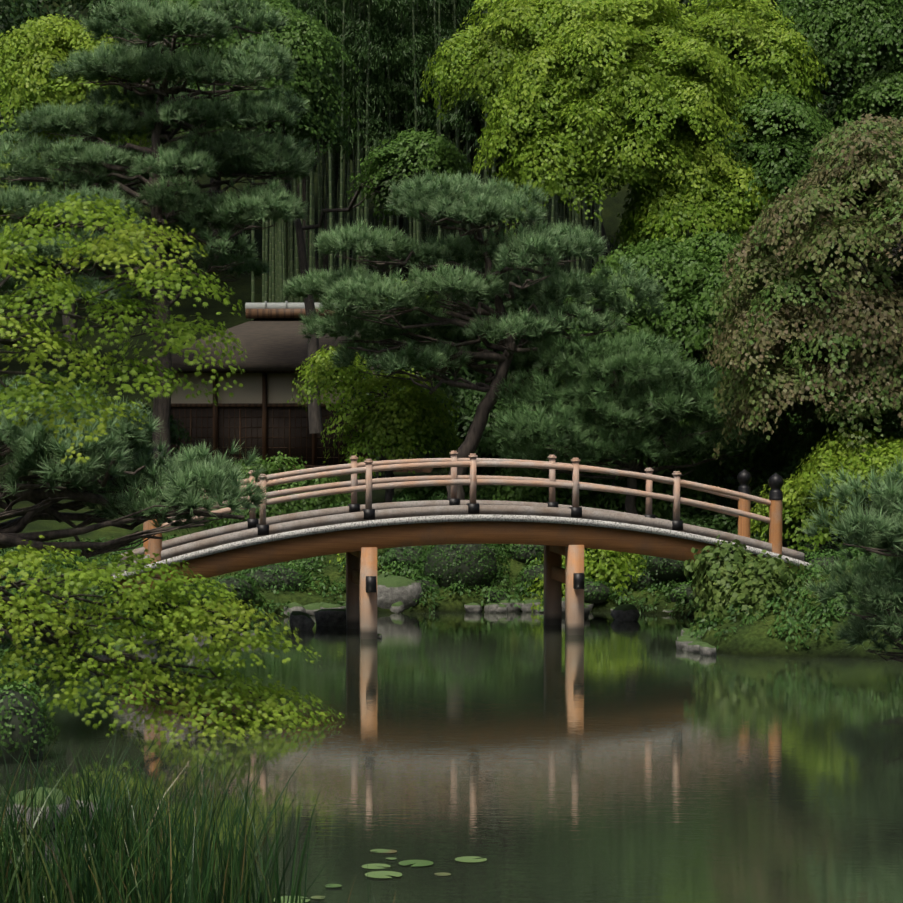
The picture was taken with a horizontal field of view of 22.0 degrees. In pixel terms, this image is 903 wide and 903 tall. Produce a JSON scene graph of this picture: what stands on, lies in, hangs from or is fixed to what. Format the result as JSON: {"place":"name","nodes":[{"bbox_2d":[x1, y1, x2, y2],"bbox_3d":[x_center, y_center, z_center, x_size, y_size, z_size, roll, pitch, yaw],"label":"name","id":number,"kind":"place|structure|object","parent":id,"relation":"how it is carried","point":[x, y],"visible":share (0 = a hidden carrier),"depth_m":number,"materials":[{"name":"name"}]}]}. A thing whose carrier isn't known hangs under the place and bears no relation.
{"place":"outdoors","nodes":[
{"label":"outdoors","id":0,"kind":"place"},
{"bbox_2d":[0,14,151,238],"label":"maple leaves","id":1,"kind":"object","parent":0,"point":[34,49],"visible":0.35,"depth_m":60.28,"materials":[{"name":"green plant"}]},
{"bbox_2d":[0,612,902,902],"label":"pond water","id":2,"kind":"structure","parent":0,"point":[534,758],"depth_m":26.41,"materials":[{"name":"green liquid"}]},
{"bbox_2d":[0,715,349,902],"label":"reeds","id":3,"kind":"object","parent":2,"relation":"on","point":[101,880],"visible":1,"depth_m":16.62,"materials":[{"name":"green plant"}]},
{"bbox_2d":[300,863,402,902],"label":"grass blades","id":4,"kind":"object","parent":2,"relation":"on","point":[368,892],"visible":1,"depth_m":16.74,"materials":[{"name":"green plant"}]},
{"bbox_2d":[274,849,486,902],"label":"lily pads","id":5,"kind":"object","parent":2,"relation":"on","point":[378,874],"visible":0.9,"depth_m":20.69,"materials":[{"name":"green plant"}]},
{"bbox_2d":[0,0,902,881],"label":"ground","id":6,"kind":"structure","parent":0,"point":[754,640],"depth_m":54.83,"materials":[{"name":"green plant"}]},
{"bbox_2d":[0,370,218,510],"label":"understorey leaves","id":7,"kind":"object","parent":6,"relation":"on","point":[174,431],"visible":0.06,"depth_m":55.95,"materials":[{"name":"green plant"}]},
{"bbox_2d":[0,375,271,567],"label":"pine","id":8,"kind":"object","parent":6,"relation":"on","point":[188,473],"depth_m":33.44,"materials":[{"name":"green plant"}]},
{"bbox_2d":[0,0,318,477],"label":"pine","id":9,"kind":"object","parent":6,"relation":"on","point":[255,154],"depth_m":52.45,"materials":[{"name":"green plant"}]},
{"bbox_2d":[0,193,345,738],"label":"maple","id":10,"kind":"object","parent":6,"relation":"on","point":[85,576],"depth_m":28.76,"materials":[{"name":"green plant"}]},
{"bbox_2d":[136,301,436,472],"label":"tea house","id":11,"kind":"structure","parent":6,"relation":"on","point":[262,415],"depth_m":66.74,"materials":[{"name":"beige paint"}]},
{"bbox_2d":[137,0,476,433],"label":"tree","id":12,"kind":"object","parent":6,"relation":"on","point":[315,74],"depth_m":59.31,"materials":[{"name":"green plant"}]},
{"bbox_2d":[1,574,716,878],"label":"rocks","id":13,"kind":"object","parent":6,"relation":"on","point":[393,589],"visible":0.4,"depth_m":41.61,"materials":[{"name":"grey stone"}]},
{"bbox_2d":[287,280,469,502],"bbox_3d":[-1.530,-1.273,50.588,4.006,5.160,5.008,0,2,1],"label":"shrub","id":14,"kind":"object","parent":6,"relation":"on","point":[409,408],"depth_m":49.43,"materials":[{"name":"green plant"}]},
{"bbox_2d":[85,599,709,665],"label":"shore stones","id":15,"kind":"object","parent":6,"relation":"on","point":[687,642],"visible":0.46,"depth_m":43.59,"materials":[{"name":"grey stone"}]},
{"bbox_2d":[251,0,601,404],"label":"bamboo grove","id":16,"kind":"object","parent":6,"relation":"on","point":[280,236],"visible":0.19,"depth_m":76.10,"materials":[{"name":"green plant"}]},
{"bbox_2d":[273,0,521,165],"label":"bamboo leaves","id":17,"kind":"object","parent":16,"relation":"attached to","point":[379,49],"visible":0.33,"depth_m":74.46,"materials":[{"name":"green plant"}]},
{"bbox_2d":[0,523,875,762],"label":"shrubs","id":18,"kind":"object","parent":6,"relation":"on","point":[26,738],"depth_m":44.53,"materials":[{"name":"green plant"}]},
{"bbox_2d":[0,489,902,865],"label":"ground cover plants","id":19,"kind":"object","parent":6,"relation":"on","point":[750,619],"visible":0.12,"depth_m":39.92,"materials":[{"name":"green plant"}]},
{"bbox_2d":[0,0,902,340],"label":"trees","id":20,"kind":"object","parent":6,"relation":"on","point":[13,14],"depth_m":81.13,"materials":[{"name":"green plant"}]},
{"bbox_2d":[109,451,815,638],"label":"arched bridge","id":21,"kind":"structure","parent":6,"relation":"on","point":[359,535],"depth_m":40.01,"materials":[{"name":"brown wood"}]},
{"bbox_2d":[95,537,841,605],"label":"bank shrubs","id":22,"kind":"object","parent":6,"relation":"on","point":[307,566],"depth_m":42.97,"materials":[{"name":"green plant"}]},
{"bbox_2d":[281,168,672,499],"bbox_3d":[0.433,-2.195,47.698,8.060,7.163,4.254,0,2,1],"label":"pine","id":23,"kind":"object","parent":6,"relation":"on","point":[342,290],"depth_m":47.30,"materials":[{"name":"green plant"}]},
{"bbox_2d":[253,561,702,603],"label":"bank shrubs","id":24,"kind":"object","parent":6,"relation":"on","point":[597,600],"depth_m":44.64,"materials":[{"name":"green plant"}]},
{"bbox_2d":[320,548,655,611],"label":"shrub leaves","id":25,"kind":"object","parent":6,"relation":"on","point":[622,562],"visible":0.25,"depth_m":45.07,"materials":[{"name":"green plant"}]},
{"bbox_2d":[193,374,799,529],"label":"shrub leaves","id":26,"kind":"object","parent":6,"relation":"on","point":[601,500],"visible":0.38,"depth_m":48.17,"materials":[{"name":"green plant"}]},
{"bbox_2d":[336,293,901,497],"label":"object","id":27,"kind":"object","parent":6,"relation":"on","point":[469,400],"visible":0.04,"depth_m":53.79,"materials":[{"name":"green plant"}]},
{"bbox_2d":[420,0,828,383],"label":"bright maple","id":28,"kind":"object","parent":6,"relation":"on","point":[539,79],"depth_m":53.82,"materials":[{"name":"green plant"}]},
{"bbox_2d":[489,325,769,513],"bbox_3d":[3.585,-0.211,47.207,5.395,4.456,3.576,0,2,1],"label":"pine tree","id":29,"kind":"object","parent":6,"relation":"on","point":[675,384],"depth_m":46.37,"materials":[{"name":"green plant"}]},
{"bbox_2d":[548,0,902,502],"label":"tree","id":30,"kind":"object","parent":6,"relation":"on","point":[837,44],"depth_m":53.54,"materials":[{"name":"green plant"}]},
{"bbox_2d":[684,534,807,630],"bbox_3d":[5.111,2.368,39.127,2.388,1.928,2.492,0,2,1],"label":"shrub","id":31,"kind":"object","parent":6,"relation":"on","point":[721,587],"depth_m":38.77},
{"bbox_2d":[661,459,872,551],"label":"shrub leaves","id":32,"kind":"object","parent":6,"relation":"on","point":[689,516],"visible":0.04,"depth_m":46.49,"materials":[{"name":"green plant"}]},
{"bbox_2d":[702,113,902,465],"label":"bronze maple","id":33,"kind":"object","parent":6,"relation":"on","point":[802,293],"depth_m":43.38,"materials":[{"name":"plant"}]},
{"bbox_2d":[750,427,902,551],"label":"shrub","id":34,"kind":"object","parent":6,"relation":"on","point":[839,452],"depth_m":42.65,"materials":[{"name":"green plant"}]},
{"bbox_2d":[767,376,902,470],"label":"shrub leaves","id":35,"kind":"object","parent":6,"relation":"on","point":[810,441],"visible":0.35,"depth_m":46.55,"materials":[{"name":"green plant"}]},
{"bbox_2d":[798,453,902,661],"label":"pine","id":36,"kind":"object","parent":6,"relation":"on","point":[884,584],"depth_m":32.47,"materials":[{"name":"green plant"}]}
]}

